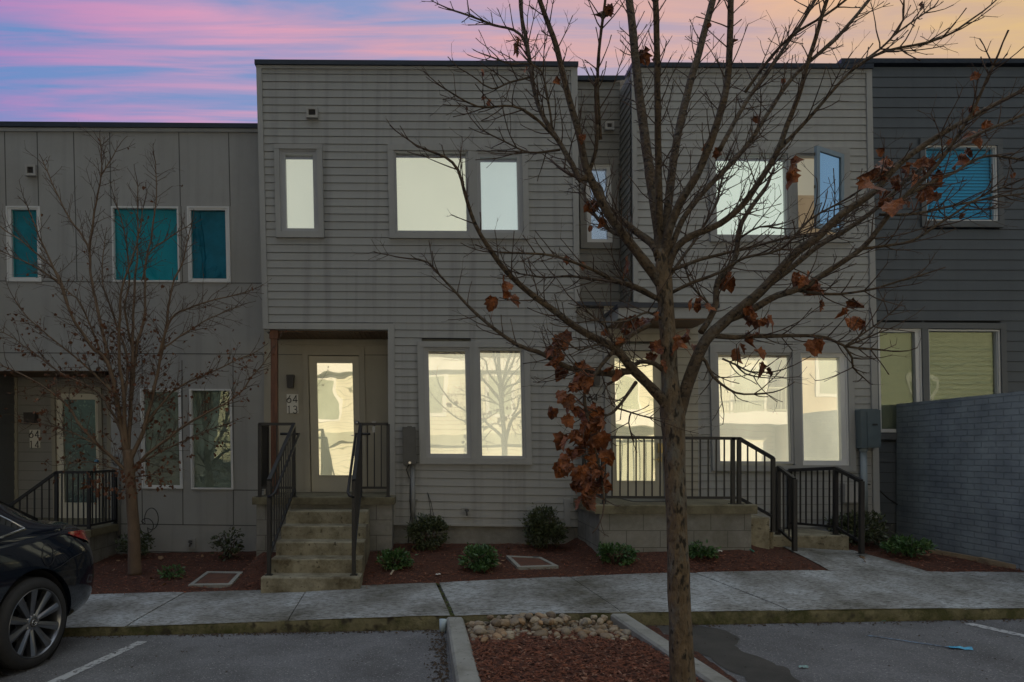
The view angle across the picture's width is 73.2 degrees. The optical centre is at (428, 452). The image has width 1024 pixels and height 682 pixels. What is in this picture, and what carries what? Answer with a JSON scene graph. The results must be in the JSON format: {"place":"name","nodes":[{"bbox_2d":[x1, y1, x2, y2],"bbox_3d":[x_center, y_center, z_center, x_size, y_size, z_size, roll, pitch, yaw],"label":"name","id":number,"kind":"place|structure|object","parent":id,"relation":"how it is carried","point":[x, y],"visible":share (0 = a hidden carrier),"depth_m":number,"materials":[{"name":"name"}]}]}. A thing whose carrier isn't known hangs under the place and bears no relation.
{"place":"outdoors","nodes":[
{"label":"outdoors","id":0,"kind":"place"},
{"bbox_2d":[0,619,1023,681],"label":"road","id":1,"kind":"structure","parent":0,"point":[388,656],"depth_m":5.55,"materials":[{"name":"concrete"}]},
{"bbox_2d":[0,501,93,675],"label":"parked car","id":2,"kind":"object","parent":1,"relation":"on","point":[46,575],"visible":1,"depth_m":5.54,"materials":[{"name":"blue paint"}]},
{"bbox_2d":[48,641,146,681],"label":"parking line","id":3,"kind":"object","parent":1,"relation":"on","point":[93,663],"visible":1,"depth_m":5.56,"materials":[{"name":"white paint"}]},
{"bbox_2d":[439,618,446,632],"bbox_3d":[0.136,1.603,6.300,0.072,0.123,0.072,0,0,0],"label":"paper cup","id":4,"kind":"object","parent":1,"relation":"on","point":[442,624],"visible":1,"depth_m":6.27,"materials":[{"name":"white paper"}]},
{"bbox_2d":[446,617,480,681],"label":"island kerb","id":5,"kind":"structure","parent":1,"relation":"on","point":[463,665],"depth_m":5.26,"materials":[{"name":"concrete"}]},
{"bbox_2d":[55,618,1022,681],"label":"grit","id":6,"kind":"object","parent":1,"relation":"on","point":[438,649],"visible":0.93,"depth_m":6.30,"materials":[{"name":"grey gravel"}]},
{"bbox_2d":[63,587,1023,636],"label":"kerb","id":7,"kind":"structure","parent":1,"relation":"on","point":[645,618],"depth_m":6.39,"materials":[{"name":"concrete"}]},
{"bbox_2d":[465,623,737,681],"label":"island mulch","id":8,"kind":"object","parent":1,"relation":"on","point":[704,660],"visible":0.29,"depth_m":5.01,"materials":[{"name":"brown wood"}]},
{"bbox_2d":[474,627,488,635],"bbox_3d":[0.456,1.563,5.912,0.130,0.076,0.113,-7,-38,37],"label":"river stone","id":9,"kind":"object","parent":8,"relation":"on","point":[479,631],"visible":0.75,"depth_m":5.87,"materials":[{"name":"beige stone"}]},
{"bbox_2d":[492,632,502,638],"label":"river stone","id":10,"kind":"object","parent":8,"relation":"on","point":[496,635],"visible":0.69,"depth_m":5.70,"materials":[{"name":"beige stone"}]},
{"bbox_2d":[506,633,514,639],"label":"river stone","id":11,"kind":"object","parent":8,"relation":"on","point":[509,636],"visible":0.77,"depth_m":5.64,"materials":[{"name":"stone"}]},
{"bbox_2d":[530,625,542,630],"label":"river stone","id":12,"kind":"object","parent":8,"relation":"on","point":[536,628],"visible":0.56,"depth_m":5.96,"materials":[{"name":"beige stone"}]},
{"bbox_2d":[533,630,547,637],"bbox_3d":[0.944,1.531,5.741,0.131,0.058,0.102,-17,2,22],"label":"river stone","id":13,"kind":"object","parent":8,"relation":"on","point":[541,633],"visible":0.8,"depth_m":5.71,"materials":[{"name":"beige stone"}]},
{"bbox_2d":[561,627,570,635],"bbox_3d":[1.177,1.544,5.842,0.077,0.073,0.106,2,23,-17],"label":"river stone","id":14,"kind":"object","parent":8,"relation":"on","point":[565,631],"visible":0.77,"depth_m":5.82,"materials":[{"name":"beige stone"}]},
{"bbox_2d":[577,631,587,638],"bbox_3d":[1.290,1.533,5.708,0.089,0.060,0.102,30,5,15],"label":"river stone","id":15,"kind":"object","parent":8,"relation":"on","point":[581,633],"visible":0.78,"depth_m":5.68,"materials":[{"name":"beige stone"}]},
{"bbox_2d":[594,624,606,628],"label":"river stone","id":16,"kind":"object","parent":8,"relation":"on","point":[597,626],"visible":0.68,"depth_m":6.09,"materials":[{"name":"beige stone"}]},
{"bbox_2d":[597,618,603,624],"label":"river stone","id":17,"kind":"object","parent":16,"relation":"on","point":[600,621],"visible":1,"depth_m":6.10,"materials":[{"name":"stone"}]},
{"bbox_2d":[595,629,607,635],"bbox_3d":[1.479,1.545,5.836,0.121,0.074,0.088,5,-7,5],"label":"river stone","id":18,"kind":"object","parent":8,"relation":"on","point":[598,631],"visible":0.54,"depth_m":5.81,"materials":[{"name":"beige stone"}]},
{"bbox_2d":[600,633,611,638],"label":"river stone","id":19,"kind":"object","parent":8,"relation":"on","point":[606,635],"visible":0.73,"depth_m":5.67,"materials":[{"name":"beige stone"}]},
{"bbox_2d":[608,627,618,632],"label":"river stone","id":20,"kind":"object","parent":8,"relation":"on","point":[613,629],"visible":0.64,"depth_m":6.00,"materials":[{"name":"stone"}]},
{"bbox_2d":[622,629,630,635],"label":"river stone","id":21,"kind":"object","parent":8,"relation":"on","point":[626,632],"visible":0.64,"depth_m":5.86,"materials":[{"name":"beige stone"}]},
{"bbox_2d":[353,0,1023,681],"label":"bare tree","id":22,"kind":"object","parent":8,"relation":"on","point":[673,396],"visible":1,"depth_m":4.28,"materials":[{"name":"brown plant"}]},
{"bbox_2d":[611,614,731,681],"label":"island kerb","id":23,"kind":"structure","parent":1,"relation":"on","point":[656,641],"depth_m":5.48,"materials":[{"name":"concrete"}]},
{"bbox_2d":[654,625,799,681],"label":"asphalt patch","id":24,"kind":"object","parent":1,"relation":"on","point":[716,645],"visible":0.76,"depth_m":5.38,"materials":[{"name":"grey asphalt"}]},
{"bbox_2d":[867,635,960,648],"bbox_3d":[4.050,1.586,5.712,0.643,0.009,0.038,0,0,43],"label":"chalk line","id":25,"kind":"object","parent":1,"relation":"on","point":[911,641],"visible":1,"depth_m":5.72,"materials":[{"name":"white paint"}]},
{"bbox_2d":[948,646,972,649],"bbox_3d":[4.279,1.570,5.495,0.161,0.024,0.056,0,0,18],"label":"plastic scrap","id":26,"kind":"object","parent":1,"relation":"on","point":[967,648],"visible":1,"depth_m":5.48,"materials":[{"name":"blue plastic"}]},
{"bbox_2d":[967,623,1023,636],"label":"parking line","id":27,"kind":"object","parent":1,"relation":"on","point":[997,629],"visible":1,"depth_m":6.04,"materials":[{"name":"white paint"}]},
{"bbox_2d":[0,0,1023,122],"label":"sky","id":28,"kind":"structure","parent":0,"point":[169,61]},
{"bbox_2d":[65,570,1023,627],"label":"sidewalk","id":29,"kind":"structure","parent":0,"point":[782,590],"depth_m":6.92,"materials":[{"name":"concrete"}]},
{"bbox_2d":[435,583,453,614],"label":"moss","id":30,"kind":"object","parent":29,"relation":"on","point":[451,613],"visible":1,"depth_m":6.82,"materials":[{"name":"green plant"}]},
{"bbox_2d":[91,538,1023,595],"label":"mulch bed","id":31,"kind":"object","parent":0,"point":[774,553],"visible":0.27,"depth_m":8.10,"materials":[{"name":"brown wood"}]},
{"bbox_2d":[38,518,117,562],"bbox_3d":[-6.010,1.449,10.064,2.900,0.802,1.692,0,0,0],"label":"entry stoop","id":32,"kind":"object","parent":31,"relation":"on","point":[102,538],"visible":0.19,"depth_m":9.70,"materials":[{"name":"grey concrete"}]},
{"bbox_2d":[9,470,117,529],"bbox_3d":[-5.338,1.052,9.670,1.543,1.596,0.820,0,0,0],"label":"railing","id":33,"kind":"object","parent":32,"relation":"on","point":[55,475],"visible":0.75,"depth_m":9.29,"materials":[{"name":"black metal"}]},
{"bbox_2d":[0,121,263,552],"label":"townhouse","id":34,"kind":"structure","parent":31,"relation":"on","point":[215,174],"depth_m":10.10,"materials":[{"name":"paint"}]},
{"bbox_2d":[6,206,41,281],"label":"window","id":35,"kind":"structure","parent":34,"relation":"in","point":[14,266],"depth_m":10.19,"materials":[{"name":"teal glass"}]},
{"bbox_2d":[23,412,37,423],"bbox_3d":[-6.320,-0.542,10.860,0.184,0.180,0.119,0,0,0],"label":"wall lamp","id":36,"kind":"object","parent":34,"relation":"attached to","point":[32,416],"visible":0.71,"depth_m":10.80,"materials":[{"name":"brown metal"}]},
{"bbox_2d":[25,164,37,176],"bbox_3d":[-5.856,-4.151,10.057,0.159,0.164,0.055,0,0,0],"label":"wall vent","id":37,"kind":"object","parent":34,"relation":"attached to","point":[30,170],"depth_m":10.04,"materials":[{"name":"plastic"}]},
{"bbox_2d":[29,430,40,447],"bbox_3d":[-6.285,-0.211,10.893,0.177,0.299,0.023,0,0,0],"label":"house number plaque","id":38,"kind":"object","parent":34,"relation":"attached to","point":[34,435],"visible":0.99,"depth_m":10.89,"materials":[{"name":"white ceramic"}]},
{"bbox_2d":[56,393,98,517],"bbox_3d":[-5.604,0.070,10.925,0.731,2.023,0.150,0,0,0],"label":"door","id":39,"kind":"structure","parent":34,"relation":"in","point":[87,403],"depth_m":10.99,"materials":[{"name":"teal paint"}]},
{"bbox_2d":[111,454,122,537],"bbox_3d":[-4.580,0.640,10.055,0.178,1.236,0.053,0,0,0],"label":"conduit","id":40,"kind":"object","parent":34,"relation":"attached to","point":[118,508],"visible":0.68,"depth_m":10.03,"materials":[{"name":"grey plastic"}]},
{"bbox_2d":[111,206,179,281],"bbox_3d":[-4.181,-3.076,10.136,1.015,1.121,0.117,0,0,0],"label":"window","id":41,"kind":"structure","parent":34,"relation":"in","point":[171,252],"depth_m":10.19,"materials":[{"name":"teal glass"}]},
{"bbox_2d":[140,508,158,533],"bbox_3d":[-4.089,1.066,9.993,0.270,0.511,0.070,0,0,0],"label":"cable coil","id":42,"kind":"object","parent":34,"relation":"attached to","point":[151,520],"visible":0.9,"depth_m":9.97,"materials":[{"name":"black rubber"}]},
{"bbox_2d":[140,388,182,488],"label":"window","id":43,"kind":"structure","parent":34,"relation":"in","point":[177,481],"depth_m":10.19,"materials":[{"name":"grey glass"}]},
{"bbox_2d":[187,538,195,548],"bbox_3d":[-3.500,1.347,10.034,0.122,0.149,0.107,0,0,0],"label":"hose bib","id":44,"kind":"object","parent":34,"relation":"attached to","point":[191,543],"visible":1,"depth_m":10.07,"materials":[{"name":"grey paint"}]},
{"bbox_2d":[187,206,230,282],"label":"window","id":45,"kind":"structure","parent":34,"relation":"in","point":[213,255],"depth_m":10.19,"materials":[{"name":"teal glass"}]},
{"bbox_2d":[189,389,233,488],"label":"window","id":46,"kind":"structure","parent":34,"relation":"in","point":[208,471],"depth_m":10.19,"materials":[{"name":"grey glass"}]},
{"bbox_2d":[115,530,154,557],"bbox_3d":[-4.170,1.318,9.693,0.618,0.443,0.570,0,0,0],"label":"shrub","id":47,"kind":"object","parent":31,"relation":"on","point":[144,550],"visible":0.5,"depth_m":9.63,"materials":[{"name":"green plant"}]},
{"bbox_2d":[0,121,286,575],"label":"bare tree","id":48,"kind":"object","parent":31,"relation":"on","point":[129,468],"visible":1,"depth_m":8.53,"materials":[{"name":"brown plant"}]},
{"bbox_2d":[157,564,185,579],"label":"shrub","id":49,"kind":"object","parent":31,"relation":"on","point":[167,571],"visible":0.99,"depth_m":8.33,"materials":[{"name":"green plant"}]},
{"bbox_2d":[188,571,242,587],"bbox_3d":[-2.504,1.538,8.192,0.588,0.233,0.855,0,0,0],"label":"valve box","id":50,"kind":"object","parent":31,"relation":"on","point":[215,579],"visible":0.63,"depth_m":8.01,"materials":[{"name":"concrete"}]},
{"bbox_2d":[208,526,244,560],"bbox_3d":[-2.814,1.281,9.535,0.489,0.512,0.558,0,0,-22],"label":"shrub","id":51,"kind":"object","parent":31,"relation":"on","point":[218,543],"visible":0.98,"depth_m":9.48,"materials":[{"name":"green plant"}]},
{"bbox_2d":[252,492,395,592],"bbox_3d":[-1.365,1.115,8.734,1.850,1.070,2.572,0,0,0],"label":"entry stoop","id":52,"kind":"object","parent":31,"relation":"on","point":[312,549],"visible":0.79,"depth_m":8.29,"materials":[{"name":"grey concrete"}]},
{"bbox_2d":[256,423,299,575],"bbox_3d":[-1.955,0.490,8.414,0.570,1.753,1.731,0,0,0],"label":"railing","id":53,"kind":"object","parent":52,"relation":"on","point":[265,477],"visible":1,"depth_m":8.54,"materials":[{"name":"black metal"}]},
{"bbox_2d":[346,423,390,575],"bbox_3d":[-0.726,0.490,8.244,0.482,1.753,1.392,0,0,0],"label":"railing","id":54,"kind":"object","parent":52,"relation":"on","point":[357,487],"visible":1,"depth_m":8.42,"materials":[{"name":"black metal"}]},
{"bbox_2d":[375,546,417,570],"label":"shrub","id":55,"kind":"object","parent":31,"relation":"on","point":[400,557],"visible":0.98,"depth_m":8.09,"materials":[{"name":"green plant"}]},
{"bbox_2d":[404,512,450,550],"bbox_3d":[-0.018,1.055,8.947,0.562,0.525,0.546,0,0,41],"label":"shrub","id":56,"kind":"object","parent":31,"relation":"on","point":[423,525],"visible":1,"depth_m":8.91,"materials":[{"name":"green plant"}]},
{"bbox_2d":[254,59,606,585],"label":"townhouse","id":57,"kind":"structure","parent":31,"relation":"on","point":[345,177],"depth_m":9.29,"materials":[{"name":"paint"}]},
{"bbox_2d":[286,375,294,387],"bbox_3d":[-2.015,-1.035,9.979,0.107,0.188,0.119,0,0,0],"label":"wall lamp","id":58,"kind":"object","parent":57,"relation":"attached to","point":[290,379],"visible":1,"depth_m":9.92,"materials":[{"name":"brown metal"}]},
{"bbox_2d":[287,394,298,413],"bbox_3d":[-1.997,-0.710,10.025,0.174,0.288,0.026,0,0,0],"label":"house number plaque","id":59,"kind":"object","parent":57,"relation":"attached to","point":[292,404],"visible":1,"depth_m":10.02,"materials":[{"name":"white ceramic"}]},
{"bbox_2d":[279,149,317,230],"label":"window","id":60,"kind":"structure","parent":57,"relation":"in","point":[298,167],"depth_m":9.39,"materials":[{"name":"glass"}]},
{"bbox_2d":[306,107,317,118],"bbox_3d":[-1.577,-4.602,9.258,0.160,0.144,0.055,0,0,0],"label":"wall vent","id":61,"kind":"object","parent":57,"relation":"attached to","point":[311,112],"depth_m":9.23,"materials":[{"name":"plastic"}]},
{"bbox_2d":[309,356,359,491],"bbox_3d":[-1.374,-0.416,10.056,0.774,2.005,0.128,0,0,0],"label":"door","id":62,"kind":"structure","parent":57,"relation":"in","point":[333,380],"depth_m":10.11,"materials":[{"name":"paint"}]},
{"bbox_2d":[403,426,417,542],"bbox_3d":[-0.246,0.436,9.220,0.206,1.582,0.140,0,0,0],"label":"electric meter","id":63,"kind":"object","parent":57,"relation":"attached to","point":[409,444],"visible":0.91,"depth_m":9.16,"materials":[{"name":"grey paint"}]},
{"bbox_2d":[394,151,468,232],"bbox_3d":[0.041,-3.543,9.336,1.032,1.110,0.117,0,0,0],"label":"window","id":64,"kind":"structure","parent":57,"relation":"in","point":[425,189],"depth_m":9.39,"materials":[{"name":"white glass"}]},
{"bbox_2d":[424,347,470,457],"bbox_3d":[0.259,-0.675,9.336,0.645,1.503,0.117,0,0,0],"label":"window","id":65,"kind":"structure","parent":57,"relation":"in","point":[446,370],"depth_m":9.39,"materials":[{"name":"beige glass"}]},
{"bbox_2d":[462,507,470,516],"bbox_3d":[0.518,0.818,9.234,0.126,0.137,0.107,0,0,0],"label":"hose bib","id":66,"kind":"object","parent":57,"relation":"attached to","point":[466,511],"visible":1,"depth_m":9.27,"materials":[{"name":"grey paint"}]},
{"bbox_2d":[477,151,522,232],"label":"window","id":67,"kind":"structure","parent":57,"relation":"in","point":[499,184],"depth_m":9.39,"materials":[{"name":"white glass"}]},
{"bbox_2d":[479,348,525,457],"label":"window","id":68,"kind":"structure","parent":57,"relation":"in","point":[501,371],"depth_m":9.39,"materials":[{"name":"beige glass"}]},
{"bbox_2d":[593,376,599,385],"bbox_3d":[2.265,-0.987,9.226,0.095,0.163,0.119,0,0,0],"label":"wall lamp","id":69,"kind":"object","parent":57,"relation":"attached to","point":[596,381],"visible":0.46,"depth_m":9.17,"materials":[{"name":"brown metal"}]},
{"bbox_2d":[457,542,501,572],"bbox_3d":[0.604,1.237,8.022,0.541,0.360,0.545,0,0,0],"label":"shrub","id":70,"kind":"object","parent":31,"relation":"on","point":[473,552],"visible":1,"depth_m":7.94,"materials":[{"name":"green plant"}]},
{"bbox_2d":[506,555,557,569],"bbox_3d":[1.240,1.371,8.227,0.550,0.174,0.548,0,0,0],"label":"valve box","id":71,"kind":"object","parent":31,"relation":"on","point":[523,562],"visible":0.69,"depth_m":8.15,"materials":[{"name":"concrete"}]},
{"bbox_2d":[518,502,568,549],"bbox_3d":[1.539,0.980,8.974,0.634,0.657,0.605,0,0,-24],"label":"shrub","id":72,"kind":"object","parent":31,"relation":"on","point":[542,528],"visible":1,"depth_m":8.89,"materials":[{"name":"green plant"}]},
{"bbox_2d":[595,541,639,565],"bbox_3d":[2.141,1.158,7.830,0.474,0.318,0.443,0,0,-40],"label":"shrub","id":73,"kind":"object","parent":31,"relation":"on","point":[606,549],"visible":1,"depth_m":7.79,"materials":[{"name":"green plant"}]},
{"bbox_2d":[688,539,720,558],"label":"shrub","id":74,"kind":"object","parent":31,"relation":"on","point":[701,553],"visible":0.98,"depth_m":7.86,"materials":[{"name":"green plant"}]},
{"bbox_2d":[573,498,848,556],"bbox_3d":[3.603,1.084,8.669,3.265,0.933,1.222,0,0,0],"label":"entry stoop","id":75,"kind":"object","parent":31,"relation":"on","point":[715,523],"visible":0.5,"depth_m":8.10,"materials":[{"name":"grey concrete"}]},
{"bbox_2d":[619,498,664,501],"bbox_3d":[2.850,0.614,8.825,0.600,0.012,0.650,0,0,0],"label":"doormat","id":76,"kind":"object","parent":75,"relation":"on","point":[645,500],"visible":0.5,"depth_m":8.60,"materials":[{"name":"grey paint"}]},
{"bbox_2d":[582,436,777,531],"bbox_3d":[3.159,0.388,8.690,2.201,1.172,1.140,0,0,0],"label":"railing","id":77,"kind":"object","parent":75,"relation":"on","point":[732,497],"visible":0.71,"depth_m":8.15,"materials":[{"name":"black metal"}]},
{"bbox_2d":[775,465,797,552],"bbox_3d":[4.433,0.691,8.460,0.101,1.049,0.423,0,0,-7],"label":"railing","id":78,"kind":"object","parent":75,"relation":"on","point":[793,539],"visible":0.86,"depth_m":8.40,"materials":[{"name":"black metal"}]},
{"bbox_2d":[785,467,866,553],"bbox_3d":[5.065,0.702,8.726,0.155,1.042,1.171,0,0,-19],"label":"railing","id":79,"kind":"object","parent":75,"relation":"on","point":[836,528],"visible":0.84,"depth_m":8.58,"materials":[{"name":"black metal"}]},
{"bbox_2d":[575,62,879,540],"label":"townhouse","id":80,"kind":"structure","parent":31,"relation":"on","point":[807,424],"depth_m":9.29,"materials":[{"name":"paint"}]},
{"bbox_2d":[586,164,611,241],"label":"window","id":81,"kind":"structure","parent":80,"relation":"in","point":[596,235],"depth_m":9.82,"materials":[{"name":"blue glass"}]},
{"bbox_2d":[604,121,613,130],"bbox_3d":[2.592,-4.677,9.787,0.132,0.123,0.055,0,0,0],"label":"wall vent","id":82,"kind":"object","parent":80,"relation":"attached to","point":[608,125],"depth_m":9.76,"materials":[{"name":"plastic"}]},
{"bbox_2d":[610,351,663,495],"bbox_3d":[2.838,-0.366,9.310,0.751,2.031,0.139,0,0,0],"label":"door","id":83,"kind":"structure","parent":80,"relation":"in","point":[639,398],"depth_m":9.37,"materials":[{"name":"paint"}]},
{"bbox_2d":[715,154,788,235],"bbox_3d":[4.389,-3.497,9.336,1.022,1.127,0.117,0,0,0],"label":"window","id":84,"kind":"structure","parent":80,"relation":"in","point":[735,191],"depth_m":9.39,"materials":[{"name":"grey glass"}]},
{"bbox_2d":[717,353,793,463],"bbox_3d":[4.442,-0.599,9.336,1.054,1.511,0.117,0,0,0],"label":"window","id":85,"kind":"structure","parent":80,"relation":"in","point":[769,430],"depth_m":9.39,"materials":[{"name":"beige glass"}]},
{"bbox_2d":[796,154,834,235],"bbox_3d":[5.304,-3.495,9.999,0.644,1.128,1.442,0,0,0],"label":"window","id":86,"kind":"structure","parent":80,"relation":"in","point":[805,184],"depth_m":9.39,"materials":[{"name":"beige glass"}]},
{"bbox_2d":[801,353,848,464],"bbox_3d":[5.382,-0.587,9.336,0.673,1.532,0.117,0,0,0],"label":"window","id":87,"kind":"structure","parent":80,"relation":"in","point":[825,435],"depth_m":9.39,"materials":[{"name":"beige glass"}]},
{"bbox_2d":[840,483,857,512],"bbox_3d":[5.716,0.626,9.232,0.237,0.408,0.104,0,0,0],"label":"utility box","id":88,"kind":"object","parent":80,"relation":"attached to","point":[851,493],"visible":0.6,"depth_m":9.18,"materials":[{"name":"plastic"}]},
{"bbox_2d":[855,409,880,517],"bbox_3d":[5.919,0.149,9.201,0.276,1.462,0.165,0,0,0],"label":"electric meter","id":89,"kind":"object","parent":80,"relation":"attached to","point":[868,427],"visible":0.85,"depth_m":9.13,"materials":[{"name":"grey metal"}]},
{"bbox_2d":[783,546,924,570],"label":"front walk","id":90,"kind":"structure","parent":31,"relation":"on","point":[828,559],"depth_m":7.95,"materials":[{"name":"concrete"}]},
{"bbox_2d":[824,510,892,545],"bbox_3d":[5.590,0.999,8.889,0.764,0.515,0.833,0,0,42],"label":"shrub","id":91,"kind":"object","parent":31,"relation":"on","point":[873,523],"visible":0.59,"depth_m":8.80,"materials":[{"name":"green plant"}]},
{"bbox_2d":[880,533,938,557],"bbox_3d":[5.814,1.149,8.302,0.555,0.320,0.566,0,0,16],"label":"shrub","id":92,"kind":"object","parent":31,"relation":"on","point":[924,545],"visible":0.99,"depth_m":8.21,"materials":[{"name":"green plant"}]},
{"bbox_2d":[837,58,1023,539],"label":"townhouse","id":93,"kind":"structure","parent":31,"relation":"on","point":[966,325],"depth_m":9.89,"materials":[{"name":"grey paint"}]},
{"bbox_2d":[878,329,922,432],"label":"window","id":94,"kind":"structure","parent":93,"relation":"in","point":[903,384],"depth_m":9.98,"materials":[{"name":"white glass"}]},
{"bbox_2d":[926,145,997,220],"bbox_3d":[7.710,-3.891,9.941,1.067,1.101,0.125,0,0,0],"label":"window","id":95,"kind":"structure","parent":93,"relation":"in","point":[984,176],"depth_m":9.98,"materials":[{"name":"blue glass"}]},
{"bbox_2d":[928,329,1000,400],"bbox_3d":[7.759,-1.023,9.941,1.080,1.515,0.125,0,0,0],"label":"window","id":96,"kind":"structure","parent":93,"relation":"in","point":[964,369],"depth_m":9.99,"materials":[{"name":"beige glass"}]},
{"bbox_2d":[896,391,1023,570],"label":"brick wall","id":97,"kind":"structure","parent":31,"relation":"on","point":[960,475],"depth_m":8.61,"materials":[{"name":"grey brick"}]},
{"bbox_2d":[929,549,1015,568],"bbox_3d":[6.663,1.355,8.354,0.185,0.223,1.067,0,0,-21],"label":"concrete edging","id":98,"kind":"object","parent":31,"relation":"on","point":[984,560],"visible":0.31,"depth_m":8.28,"materials":[{"name":"grey concrete"}]},
{"label":"river stone","id":99,"kind":"object","parent":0,"visible":0},
{"bbox_2d":[555,617,563,624],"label":"river stone","id":100,"kind":"object","parent":99,"relation":"on","point":[560,620],"visible":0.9,"depth_m":6.09,"materials":[{"name":"beige stone"}]},
{"label":"river stone","id":101,"kind":"object","parent":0,"visible":0},
{"bbox_2d":[510,617,519,626],"bbox_3d":[0.762,1.514,6.087,0.099,0.058,0.086,-18,35,-6],"label":"river stone","id":102,"kind":"object","parent":101,"relation":"on","point":[514,621],"visible":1,"depth_m":6.06,"materials":[{"name":"beige stone"}]},
{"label":"river stone","id":103,"kind":"object","parent":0,"visible":0},
{"bbox_2d":[530,617,539,623],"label":"river stone","id":104,"kind":"object","parent":103,"relation":"on","point":[533,620],"visible":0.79,"depth_m":6.10,"materials":[{"name":"beige stone"}]},
{"bbox_2d":[540,618,549,625],"bbox_3d":[1.038,1.504,6.053,0.091,0.061,0.104,22,-23,-23],"label":"river stone","id":105,"kind":"object","parent":103,"relation":"on","point":[545,621],"visible":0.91,"depth_m":6.01,"materials":[{"name":"beige stone"}]},
{"label":"river stone","id":106,"kind":"object","parent":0,"visible":0},
{"bbox_2d":[525,613,532,620],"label":"river stone","id":107,"kind":"object","parent":106,"relation":"on","point":[528,616],"visible":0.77,"depth_m":6.24,"materials":[{"name":"stone"}]},
{"label":"river stone","id":108,"kind":"object","parent":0,"visible":0},
{"bbox_2d":[580,619,587,625],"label":"river stone","id":109,"kind":"object","parent":108,"relation":"on","point":[584,622],"visible":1,"depth_m":6.02,"materials":[{"name":"stone"}]},
{"label":"river stone","id":110,"kind":"object","parent":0,"visible":0},
{"bbox_2d":[500,619,509,626],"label":"river stone","id":111,"kind":"object","parent":110,"relation":"on","point":[505,622],"visible":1,"depth_m":6.04,"materials":[{"name":"beige stone"}]},
{"bbox_2d":[491,619,501,626],"bbox_3d":[0.611,1.519,6.071,0.112,0.068,0.076,2,9,1],"label":"river stone","id":112,"kind":"object","parent":111,"relation":"on","point":[495,622],"visible":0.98,"depth_m":6.04,"materials":[{"name":"beige stone"}]},
{"label":"river stone","id":113,"kind":"object","parent":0,"visible":0},
{"bbox_2d":[546,612,555,618],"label":"river stone","id":114,"kind":"object","parent":113,"relation":"on","point":[550,614],"visible":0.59,"depth_m":6.25,"materials":[{"name":"beige stone"}]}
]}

